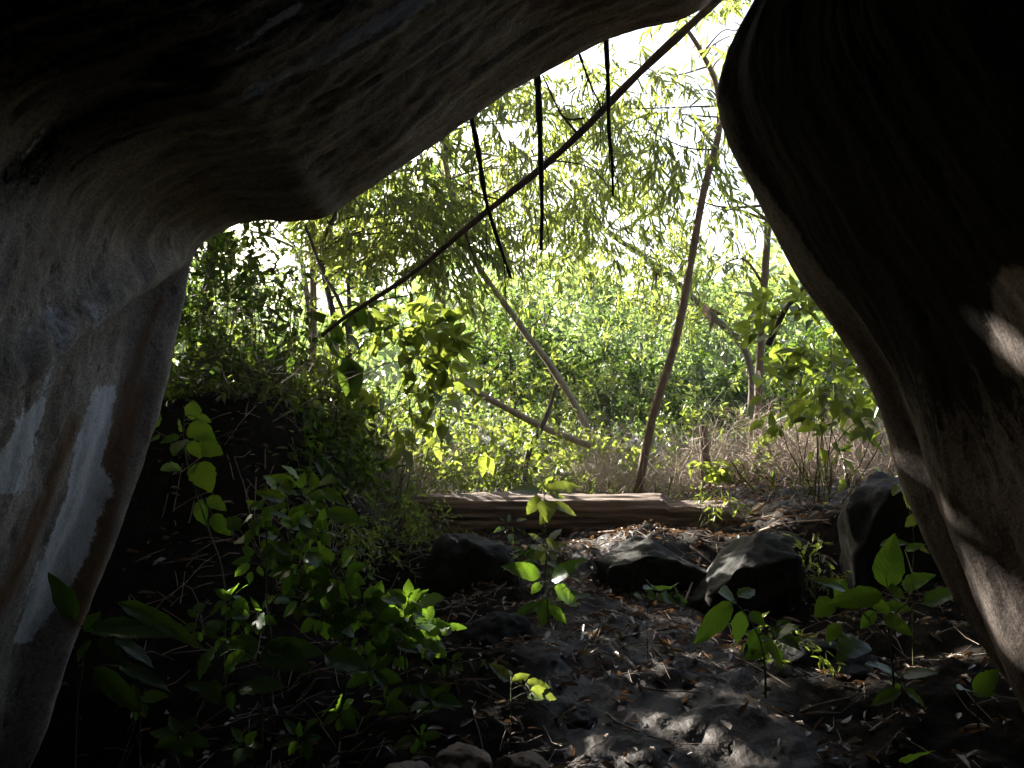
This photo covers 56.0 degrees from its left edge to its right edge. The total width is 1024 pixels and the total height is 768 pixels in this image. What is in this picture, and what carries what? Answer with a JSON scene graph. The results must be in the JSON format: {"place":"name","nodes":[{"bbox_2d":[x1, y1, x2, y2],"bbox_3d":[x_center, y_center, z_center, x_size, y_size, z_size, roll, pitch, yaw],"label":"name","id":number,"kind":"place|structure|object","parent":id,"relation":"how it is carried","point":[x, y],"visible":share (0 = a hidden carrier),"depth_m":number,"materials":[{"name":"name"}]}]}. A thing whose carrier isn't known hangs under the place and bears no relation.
{"place":"outdoors","nodes":[
{"label":"outdoors","id":0,"kind":"place"},
{"bbox_2d":[175,0,853,415],"label":"sky","id":1,"kind":"structure","parent":0,"point":[624,43],"materials":[{"name":"white"}]},
{"bbox_2d":[30,387,1023,767],"bbox_3d":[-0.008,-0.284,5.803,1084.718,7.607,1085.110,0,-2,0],"label":"ground","id":2,"kind":"structure","parent":0,"point":[104,721],"depth_m":4.46,"materials":[{"name":"soil"}]},
{"bbox_2d":[48,572,205,767],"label":"broad leaf plant","id":3,"kind":"object","parent":2,"relation":"on","point":[115,686],"visible":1,"depth_m":3.85,"materials":[{"name":"plant"}]},
{"bbox_2d":[117,684,169,767],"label":"plant","id":4,"kind":"object","parent":2,"relation":"on","point":[151,696],"visible":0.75,"depth_m":3.98,"materials":[{"name":"green plant"}]},
{"bbox_2d":[149,715,210,767],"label":"plant","id":5,"kind":"object","parent":2,"relation":"on","point":[169,738],"visible":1,"depth_m":3.77,"materials":[{"name":"green plant"}]},
{"bbox_2d":[150,400,231,682],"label":"sapling","id":6,"kind":"object","parent":2,"relation":"on","point":[202,475],"visible":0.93,"depth_m":4.54,"materials":[{"name":"green plant"}]},
{"bbox_2d":[163,288,288,410],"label":"thicket bush","id":7,"kind":"object","parent":2,"relation":"on","point":[172,393],"visible":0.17,"depth_m":6.59,"materials":[{"name":"green plant"}]},
{"bbox_2d":[184,583,276,691],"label":"sapling","id":8,"kind":"object","parent":2,"relation":"on","point":[239,614],"visible":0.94,"depth_m":4.44,"materials":[{"name":"green plant"}]},
{"bbox_2d":[183,221,289,347],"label":"thicket bush","id":9,"kind":"object","parent":2,"relation":"on","point":[278,241],"visible":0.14,"depth_m":8.46,"materials":[{"name":"green plant"}]},
{"bbox_2d":[221,727,262,767],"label":"plant","id":10,"kind":"object","parent":2,"relation":"on","point":[240,755],"visible":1,"depth_m":3.68,"materials":[{"name":"green plant"}]},
{"bbox_2d":[157,306,333,455],"bbox_3d":[-1.834,-0.004,6.595,1.379,1.028,1.902,0,-2,0],"label":"dry brush","id":11,"kind":"object","parent":2,"relation":"on","point":[258,390],"visible":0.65,"depth_m":6.38,"materials":[{"name":"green plant"}]},
{"bbox_2d":[174,222,332,379],"bbox_3d":[-2.317,-0.571,7.561,1.854,1.712,1.860,0,-2,0],"label":"thicket bush","id":12,"kind":"object","parent":2,"relation":"on","point":[187,320],"visible":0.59,"depth_m":7.42,"materials":[{"name":"green plant"}]},
{"bbox_2d":[178,321,370,466],"bbox_3d":[-1.790,0.300,6.912,1.510,1.493,1.744,0,-2,0],"label":"thicket bush","id":13,"kind":"object","parent":2,"relation":"on","point":[296,400],"visible":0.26,"depth_m":6.58,"materials":[{"name":"green plant"}]},
{"bbox_2d":[183,634,367,756],"bbox_3d":[-0.958,1.285,3.910,0.769,0.536,0.275,0,-2,0],"label":"broad leaf plant","id":14,"kind":"object","parent":2,"relation":"on","point":[281,653],"visible":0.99,"depth_m":3.89,"materials":[{"name":"plant"}]},
{"bbox_2d":[197,219,354,359],"bbox_3d":[-2.252,-0.727,8.832,1.545,2.146,1.759,0,-2,0],"label":"thicket bush","id":15,"kind":"object","parent":2,"relation":"on","point":[269,232],"visible":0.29,"depth_m":8.89,"materials":[{"name":"green plant"}]},
{"bbox_2d":[184,228,389,400],"bbox_3d":[-1.942,-0.398,8.059,1.726,1.911,1.625,-1,-2,30],"label":"thicket bush","id":16,"kind":"object","parent":2,"relation":"on","point":[334,316],"visible":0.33,"depth_m":7.93,"materials":[{"name":"green plant"}]},
{"bbox_2d":[226,465,363,709],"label":"sapling","id":17,"kind":"object","parent":2,"relation":"on","point":[271,545],"visible":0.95,"depth_m":4.35,"materials":[{"name":"green plant"}]},
{"bbox_2d":[270,718,320,766],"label":"plant","id":18,"kind":"object","parent":2,"relation":"on","point":[304,749],"visible":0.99,"depth_m":3.73,"materials":[{"name":"green plant"}]},
{"bbox_2d":[191,185,427,367],"bbox_3d":[-2.806,-1.261,13.079,3.472,3.824,3.310,1,-2,-26],"label":"round tree","id":19,"kind":"object","parent":2,"relation":"on","point":[287,243],"visible":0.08,"depth_m":13.03,"materials":[{"name":"green plant"}]},
{"bbox_2d":[178,250,446,481],"bbox_3d":[-1.597,-0.084,7.184,2.101,1.666,2.032,0,-2,-9],"label":"dry brush","id":20,"kind":"object","parent":2,"relation":"on","point":[241,346],"visible":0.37,"depth_m":6.80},
{"bbox_2d":[234,294,405,504],"bbox_3d":[-1.448,0.276,7.477,1.479,1.655,2.321,1,-2,-23],"label":"dry brush","id":21,"kind":"object","parent":2,"relation":"on","point":[333,414],"visible":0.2,"depth_m":7.26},
{"bbox_2d":[260,328,398,461],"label":"thicket bush","id":22,"kind":"object","parent":2,"relation":"on","point":[378,389],"visible":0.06,"depth_m":8.00,"materials":[{"name":"green plant"}]},
{"bbox_2d":[268,545,396,697],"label":"sapling","id":23,"kind":"object","parent":2,"relation":"on","point":[324,591],"visible":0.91,"depth_m":4.30,"materials":[{"name":"green plant"}]},
{"bbox_2d":[266,301,400,443],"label":"dark leaf bush","id":24,"kind":"object","parent":2,"relation":"on","point":[359,319],"visible":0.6,"depth_m":6.82,"materials":[{"name":"plant"}]},
{"bbox_2d":[262,391,405,515],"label":"thicket bush","id":25,"kind":"object","parent":2,"relation":"on","point":[349,472],"visible":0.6,"depth_m":6.48,"materials":[{"name":"green plant"}]},
{"bbox_2d":[315,694,360,737],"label":"plant","id":26,"kind":"object","parent":2,"relation":"on","point":[346,719],"visible":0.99,"depth_m":3.92,"materials":[{"name":"green plant"}]},
{"bbox_2d":[289,480,399,605],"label":"weed","id":27,"kind":"object","parent":2,"relation":"on","point":[361,549],"visible":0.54,"depth_m":5.55,"materials":[{"name":"green plant"}]},
{"bbox_2d":[284,182,421,351],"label":"dark tree","id":28,"kind":"object","parent":2,"relation":"on","point":[375,285],"visible":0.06,"depth_m":12.02,"materials":[{"name":"green plant"}]},
{"bbox_2d":[0,0,710,767],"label":"overhanging boulder","id":29,"kind":"object","parent":2,"relation":"on","point":[148,148],"visible":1,"depth_m":3.73,"materials":[{"name":"stone"}]},
{"bbox_2d":[469,117,511,315],"bbox_3d":[-0.119,-0.842,4.832,0.233,1.040,0.072,1,-2,-17],"label":"hanging root","id":30,"kind":"object","parent":29,"relation":"hanging from","point":[475,137],"visible":0.97,"depth_m":4.83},
{"bbox_2d":[321,0,722,336],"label":"dead branch","id":31,"kind":"object","parent":29,"relation":"attached to","point":[670,43],"visible":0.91,"depth_m":5.45,"materials":[{"name":"wood"}]},
{"bbox_2d":[532,75,550,284],"bbox_3d":[0.136,-1.024,4.831,0.070,1.100,0.111,-2,-3,39],"label":"hanging root","id":32,"kind":"object","parent":29,"relation":"hanging from","point":[538,104],"visible":0.98,"depth_m":4.83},
{"bbox_2d":[601,39,620,233],"bbox_3d":[0.487,-1.231,4.843,0.113,1.007,0.065,2,-3,-45],"label":"hanging root","id":33,"kind":"object","parent":29,"relation":"hanging from","point":[607,86],"visible":0.98,"depth_m":4.84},
{"bbox_2d":[346,649,402,703],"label":"plant","id":34,"kind":"object","parent":2,"relation":"on","point":[383,677],"visible":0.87,"depth_m":4.30,"materials":[{"name":"green plant"}]},
{"bbox_2d":[331,489,433,577],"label":"weed","id":35,"kind":"object","parent":2,"relation":"on","point":[402,538],"visible":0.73,"depth_m":6.02,"materials":[{"name":"green plant"}]},
{"bbox_2d":[363,686,408,722],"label":"plant","id":36,"kind":"object","parent":2,"relation":"on","point":[394,703],"visible":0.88,"depth_m":4.05,"materials":[{"name":"green plant"}]},
{"bbox_2d":[251,158,535,385],"bbox_3d":[-1.125,-1.181,9.606,2.733,2.981,2.657,0,-2,0],"label":"narrow leaf tree","id":37,"kind":"object","parent":2,"relation":"on","point":[425,218],"visible":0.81,"depth_m":9.48,"materials":[{"name":"green plant"}]},
{"bbox_2d":[360,466,449,548],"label":"weed","id":38,"kind":"object","parent":2,"relation":"on","point":[412,488],"visible":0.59,"depth_m":6.43,"materials":[{"name":"green plant"}]},
{"bbox_2d":[317,293,494,524],"bbox_3d":[-0.826,0.213,7.448,1.375,1.865,1.283,1,-2,-24],"label":"broad leaved bush","id":39,"kind":"object","parent":2,"relation":"on","point":[449,340],"visible":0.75,"depth_m":7.35,"materials":[{"name":"green plant"}]},
{"bbox_2d":[364,579,466,698],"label":"sapling","id":40,"kind":"object","parent":2,"relation":"on","point":[419,612],"visible":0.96,"depth_m":4.21,"materials":[{"name":"green plant"}]},
{"bbox_2d":[393,724,440,754],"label":"plant","id":41,"kind":"object","parent":2,"relation":"on","point":[405,741],"visible":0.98,"depth_m":3.71,"materials":[{"name":"green plant"}]},
{"bbox_2d":[374,378,474,487],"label":"ground bush","id":42,"kind":"object","parent":2,"relation":"on","point":[404,406],"visible":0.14,"depth_m":9.52,"materials":[{"name":"green plant"}]},
{"bbox_2d":[402,682,462,713],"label":"plant","id":43,"kind":"object","parent":2,"relation":"on","point":[441,697],"visible":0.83,"depth_m":4.08,"materials":[{"name":"green plant"}]},
{"bbox_2d":[367,155,512,445],"bbox_3d":[-1.037,-1.119,13.473,2.076,4.539,1.976,-2,-3,40],"label":"dark tree","id":44,"kind":"object","parent":2,"relation":"on","point":[434,169],"visible":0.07,"depth_m":13.47,"materials":[{"name":"green plant"}]},
{"bbox_2d":[331,399,551,514],"bbox_3d":[-1.254,0.763,7.981,2.721,1.324,2.139,-1,-2,28],"label":"dry brush","id":45,"kind":"object","parent":2,"relation":"on","point":[405,478],"visible":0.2,"depth_m":7.81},
{"bbox_2d":[406,498,476,541],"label":"weed","id":46,"kind":"object","parent":2,"relation":"on","point":[435,532],"visible":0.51,"depth_m":6.75,"materials":[{"name":"green plant"}]},
{"bbox_2d":[382,430,504,493],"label":"ground bush","id":47,"kind":"object","parent":2,"relation":"on","point":[445,472],"visible":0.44,"depth_m":8.36,"materials":[{"name":"green plant"}]},
{"bbox_2d":[427,647,489,684],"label":"sapling","id":48,"kind":"object","parent":2,"relation":"on","point":[436,668],"visible":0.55,"depth_m":4.33,"materials":[{"name":"green plant"}]},
{"bbox_2d":[431,742,491,767],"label":"rock","id":49,"kind":"object","parent":2,"relation":"on","point":[459,755],"visible":1,"depth_m":3.50,"materials":[{"name":"beige stone"}]},
{"bbox_2d":[351,346,574,476],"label":"round tree","id":50,"kind":"object","parent":2,"relation":"on","point":[395,391],"visible":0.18,"depth_m":13.52,"materials":[{"name":"green plant"}]},
{"bbox_2d":[423,533,517,597],"bbox_3d":[-0.246,1.212,5.998,0.609,0.581,0.462,0,-2,0],"label":"rock","id":51,"kind":"object","parent":2,"relation":"on","point":[456,562],"visible":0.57,"depth_m":5.82,"materials":[{"name":"stone"}]},
{"bbox_2d":[420,366,544,490],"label":"ground bush","id":52,"kind":"object","parent":2,"relation":"on","point":[511,405],"visible":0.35,"depth_m":10.37,"materials":[{"name":"green plant"}]},
{"bbox_2d":[461,612,533,649],"bbox_3d":[-0.075,1.380,4.873,0.426,0.472,0.511,0,-2,-6],"label":"rock","id":53,"kind":"object","parent":2,"relation":"on","point":[491,628],"visible":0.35,"depth_m":4.76,"materials":[{"name":"black stone"}]},
{"bbox_2d":[442,415,585,493],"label":"ground bush","id":54,"kind":"object","parent":2,"relation":"on","point":[506,474],"visible":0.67,"depth_m":8.83,"materials":[{"name":"green plant"}]},
{"bbox_2d":[449,374,591,448],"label":"bare branch","id":55,"kind":"object","parent":54,"relation":"on","point":[519,415],"visible":0.8,"depth_m":9.31,"materials":[{"name":"brown plant"}]},
{"bbox_2d":[489,663,556,724],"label":"seedling","id":56,"kind":"object","parent":2,"relation":"on","point":[539,690],"visible":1,"depth_m":3.85,"materials":[{"name":"green plant"}]},
{"bbox_2d":[355,58,691,484],"bbox_3d":[-0.105,-1.395,10.617,4.117,5.227,3.173,-1,-2,23],"label":"narrow leaf tree","id":57,"kind":"object","parent":2,"relation":"on","point":[507,158],"visible":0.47,"depth_m":10.43,"materials":[{"name":"green plant"}]},
{"bbox_2d":[496,751,550,767],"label":"rock","id":58,"kind":"object","parent":2,"relation":"on","point":[529,759],"visible":1,"depth_m":3.46,"materials":[{"name":"beige stone"}]},
{"bbox_2d":[458,305,589,460],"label":"dark tree","id":59,"kind":"object","parent":2,"relation":"on","point":[485,359],"visible":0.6,"depth_m":13.17,"materials":[{"name":"green plant"}]},
{"bbox_2d":[453,341,598,474],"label":"ground bush","id":60,"kind":"object","parent":2,"relation":"on","point":[514,375],"visible":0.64,"depth_m":11.90,"materials":[{"name":"green plant"}]},
{"bbox_2d":[494,511,557,599],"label":"wiry plant","id":61,"kind":"object","parent":2,"relation":"on","point":[530,551],"visible":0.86,"depth_m":5.46,"materials":[{"name":"green plant"}]},
{"bbox_2d":[172,232,881,446],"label":"forest","id":62,"kind":"object","parent":2,"relation":"on","point":[386,353],"visible":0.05,"depth_m":23.67,"materials":[{"name":"plant"}]},
{"bbox_2d":[61,388,1012,767],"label":"leaf litter","id":63,"kind":"object","parent":2,"relation":"on","point":[417,756],"visible":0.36,"depth_m":4.68,"materials":[{"name":"plant"}]},
{"bbox_2d":[509,479,581,593],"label":"sapling","id":64,"kind":"object","parent":2,"relation":"on","point":[546,508],"visible":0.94,"depth_m":5.57,"materials":[{"name":"green plant"}]},
{"bbox_2d":[500,558,591,626],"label":"sapling","id":65,"kind":"object","parent":2,"relation":"on","point":[544,609],"visible":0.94,"depth_m":4.97,"materials":[{"name":"green plant"}]},
{"bbox_2d":[440,247,658,462],"bbox_3d":[0.499,-0.501,14.944,3.170,3.773,3.230,-2,-3,36],"label":"round tree","id":66,"kind":"object","parent":2,"relation":"on","point":[588,322],"visible":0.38,"depth_m":14.62,"materials":[{"name":"green plant"}]},
{"bbox_2d":[104,390,1016,767],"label":"twig litter","id":67,"kind":"object","parent":2,"relation":"on","point":[524,636],"visible":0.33,"depth_m":4.67,"materials":[{"name":"wood"}]},
{"bbox_2d":[498,398,632,490],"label":"ground bush","id":68,"kind":"object","parent":2,"relation":"on","point":[571,425],"visible":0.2,"depth_m":10.75,"materials":[{"name":"green plant"}]},
{"bbox_2d":[398,491,744,533],"bbox_3d":[0.419,0.968,7.091,2.519,0.335,0.386,0,-2,5],"label":"fallen log","id":69,"kind":"object","parent":2,"relation":"on","point":[478,512],"visible":0.6,"depth_m":6.95,"materials":[{"name":"wood"}]},
{"bbox_2d":[564,705,597,729],"bbox_3d":[0.245,1.445,4.045,0.278,0.182,0.325,0,-2,-6],"label":"rock","id":70,"kind":"object","parent":2,"relation":"on","point":[580,716],"visible":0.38,"depth_m":3.96,"materials":[{"name":"stone"}]},
{"bbox_2d":[471,417,700,493],"bbox_3d":[0.760,0.875,9.572,2.244,1.218,2.347,-1,-2,23],"label":"dry brush","id":71,"kind":"object","parent":2,"relation":"on","point":[606,479],"visible":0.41,"depth_m":9.34,"materials":[{"name":"plant"}]},
{"bbox_2d":[540,426,666,493],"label":"ground bush","id":72,"kind":"object","parent":2,"relation":"on","point":[603,449],"visible":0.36,"depth_m":9.60,"materials":[{"name":"green plant"}]},
{"bbox_2d":[533,343,683,461],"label":"dark tree","id":73,"kind":"object","parent":2,"relation":"on","point":[634,377],"visible":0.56,"depth_m":13.57,"materials":[{"name":"green plant"}]},
{"bbox_2d":[552,349,695,481],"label":"ground bush","id":74,"kind":"object","parent":2,"relation":"on","point":[615,380],"visible":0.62,"depth_m":12.33,"materials":[{"name":"green plant"}]},
{"bbox_2d":[453,148,803,469],"bbox_3d":[1.531,-0.887,12.284,4.706,4.353,2.828,0,-2,-11],"label":"narrow leaf tree","id":75,"kind":"object","parent":2,"relation":"on","point":[674,255],"visible":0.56,"depth_m":12.40,"materials":[{"name":"green plant"}]},
{"bbox_2d":[519,249,765,462],"bbox_3d":[2.210,-0.542,16.957,4.388,3.955,3.580,0,-2,0],"label":"round tree","id":76,"kind":"object","parent":2,"relation":"on","point":[565,319],"visible":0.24,"depth_m":16.71,"materials":[{"name":"green plant"}]},
{"bbox_2d":[594,536,707,594],"bbox_3d":[0.888,1.233,5.922,0.784,0.574,0.523,0,-2,0],"label":"rock","id":77,"kind":"object","parent":2,"relation":"on","point":[636,562],"visible":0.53,"depth_m":5.70,"materials":[{"name":"stone"}]},
{"bbox_2d":[633,580,687,658],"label":"seedling","id":78,"kind":"object","parent":2,"relation":"on","point":[667,597],"visible":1,"depth_m":4.62,"materials":[{"name":"green plant"}]},
{"bbox_2d":[556,0,769,493],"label":"leaning tree","id":79,"kind":"object","parent":2,"relation":"on","point":[711,160],"visible":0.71,"depth_m":8.60,"materials":[{"name":"green plant"}]},
{"bbox_2d":[600,395,729,490],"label":"ground bush","id":80,"kind":"object","parent":2,"relation":"on","point":[665,421],"visible":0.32,"depth_m":10.43,"materials":[{"name":"green plant"}]},
{"bbox_2d":[626,339,765,457],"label":"dark tree","id":81,"kind":"object","parent":2,"relation":"on","point":[722,381],"visible":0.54,"depth_m":13.93,"materials":[{"name":"green plant"}]},
{"bbox_2d":[569,387,826,499],"bbox_3d":[1.728,0.739,9.414,2.577,1.412,2.545,1,-2,-15],"label":"dry brush","id":82,"kind":"object","parent":2,"relation":"on","point":[685,474],"visible":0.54,"depth_m":9.17,"materials":[{"name":"plant"}]},
{"bbox_2d":[621,0,799,476],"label":"upright tree","id":83,"kind":"object","parent":2,"relation":"on","point":[765,277],"visible":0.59,"depth_m":9.43,"materials":[{"name":"green plant"}]},
{"bbox_2d":[687,465,753,531],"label":"weed","id":84,"kind":"object","parent":2,"relation":"on","point":[724,499],"visible":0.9,"depth_m":6.71,"materials":[{"name":"green plant"}]},
{"bbox_2d":[632,250,822,459],"bbox_3d":[3.521,-0.350,15.988,3.287,3.808,3.375,0,-2,0],"label":"round tree","id":85,"kind":"object","parent":2,"relation":"on","point":[726,353],"visible":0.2,"depth_m":15.72,"materials":[{"name":"green plant"}]},
{"bbox_2d":[716,500,744,526],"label":"rock","id":86,"kind":"object","parent":2,"relation":"on","point":[728,518],"visible":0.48,"depth_m":6.79,"materials":[{"name":"beige stone"}]},
{"bbox_2d":[670,367,791,477],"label":"ground bush","id":87,"kind":"object","parent":2,"relation":"on","point":[733,378],"visible":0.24,"depth_m":11.49,"materials":[{"name":"green plant"}]},
{"bbox_2d":[574,384,894,491],"bbox_3d":[2.637,0.579,8.827,3.345,1.351,2.741,1,-3,-33],"label":"dry brush","id":88,"kind":"object","parent":2,"relation":"on","point":[782,448],"visible":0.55,"depth_m":8.47,"materials":[{"name":"plant"}]},
{"bbox_2d":[688,532,804,621],"bbox_3d":[1.353,1.252,5.625,0.717,0.773,0.562,1,-2,-23],"label":"rock","id":89,"kind":"object","parent":2,"relation":"on","point":[768,567],"visible":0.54,"depth_m":5.42,"materials":[{"name":"stone"}]},
{"bbox_2d":[686,436,809,488],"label":"bright bush","id":90,"kind":"object","parent":2,"relation":"on","point":[723,473],"visible":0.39,"depth_m":8.72,"materials":[{"name":"green plant"}]},
{"bbox_2d":[694,584,802,697],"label":"young plant","id":91,"kind":"object","parent":2,"relation":"on","point":[717,618],"visible":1,"depth_m":4.16,"materials":[{"name":"green plant"}]},
{"bbox_2d":[732,611,845,677],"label":"weed","id":92,"kind":"object","parent":2,"relation":"on","point":[768,658],"visible":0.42,"depth_m":4.36,"materials":[{"name":"green plant"}]},
{"bbox_2d":[769,531,815,567],"bbox_3d":[1.685,1.094,6.057,0.456,0.330,0.448,-1,-2,29],"label":"rock","id":93,"kind":"object","parent":2,"relation":"on","point":[784,538],"visible":0.2,"depth_m":5.93,"materials":[{"name":"stone"}]},
{"bbox_2d":[711,266,882,460],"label":"round tree","id":94,"kind":"object","parent":2,"relation":"on","point":[735,352],"visible":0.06,"depth_m":15.12,"materials":[{"name":"green plant"}]},
{"bbox_2d":[730,325,867,442],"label":"dark tree","id":95,"kind":"object","parent":2,"relation":"on","point":[818,345],"visible":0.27,"depth_m":13.33,"materials":[{"name":"green plant"}]},
{"bbox_2d":[729,273,885,504],"bbox_3d":[2.263,0.034,7.175,1.432,1.894,1.412,0,-2,0],"label":"leafy bush","id":96,"kind":"object","parent":2,"relation":"on","point":[798,407],"visible":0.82,"depth_m":7.06,"materials":[{"name":"green plant"}]},
{"bbox_2d":[718,371,897,483],"bbox_3d":[3.129,0.570,8.685,2.297,1.485,2.808,1,-2,-25],"label":"dry brush","id":97,"kind":"object","parent":2,"relation":"on","point":[877,462],"visible":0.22,"depth_m":8.34,"materials":[{"name":"plant"}]},
{"bbox_2d":[782,533,851,603],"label":"weed","id":98,"kind":"object","parent":2,"relation":"on","point":[803,552],"visible":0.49,"depth_m":5.61,"materials":[{"name":"green plant"}]},
{"bbox_2d":[765,637,879,683],"bbox_3d":[1.462,1.371,4.536,0.618,0.339,0.517,0,-2,-6],"label":"rock","id":99,"kind":"object","parent":2,"relation":"on","point":[856,668],"visible":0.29,"depth_m":4.42,"materials":[{"name":"black stone"}]},
{"bbox_2d":[765,336,889,471],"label":"ground bush","id":100,"kind":"object","parent":2,"relation":"on","point":[819,382],"visible":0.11,"depth_m":9.39,"materials":[{"name":"green plant"}]},
{"bbox_2d":[717,0,1023,713],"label":"leaning boulder","id":101,"kind":"object","parent":2,"relation":"on","point":[876,147],"visible":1,"depth_m":3.08,"materials":[{"name":"stone"}]},
{"bbox_2d":[812,533,952,720],"bbox_3d":[1.456,0.989,3.822,0.566,0.775,0.261,0,-2,-10],"label":"young plant","id":102,"kind":"object","parent":2,"relation":"on","point":[888,567],"visible":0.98,"depth_m":3.84,"materials":[{"name":"green plant"}]},
{"bbox_2d":[837,471,943,593],"bbox_3d":[2.278,1.076,5.630,0.835,1.116,0.790,0,-2,0],"label":"dark boulder","id":103,"kind":"object","parent":2,"relation":"on","point":[874,513],"visible":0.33,"depth_m":5.33,"materials":[{"name":"black stone"}]},
{"bbox_2d":[864,661,938,715],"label":"young plant","id":104,"kind":"object","parent":2,"relation":"on","point":[886,695],"visible":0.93,"depth_m":3.80,"materials":[{"name":"green plant"}]},
{"bbox_2d":[956,669,998,733],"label":"young plant","id":105,"kind":"object","parent":2,"relation":"on","point":[985,682],"visible":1,"depth_m":3.58,"materials":[{"name":"green plant"}]},
{"bbox_2d":[337,404,893,520],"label":"grass","id":106,"kind":"structure","parent":0,"point":[772,481],"depth_m":8.57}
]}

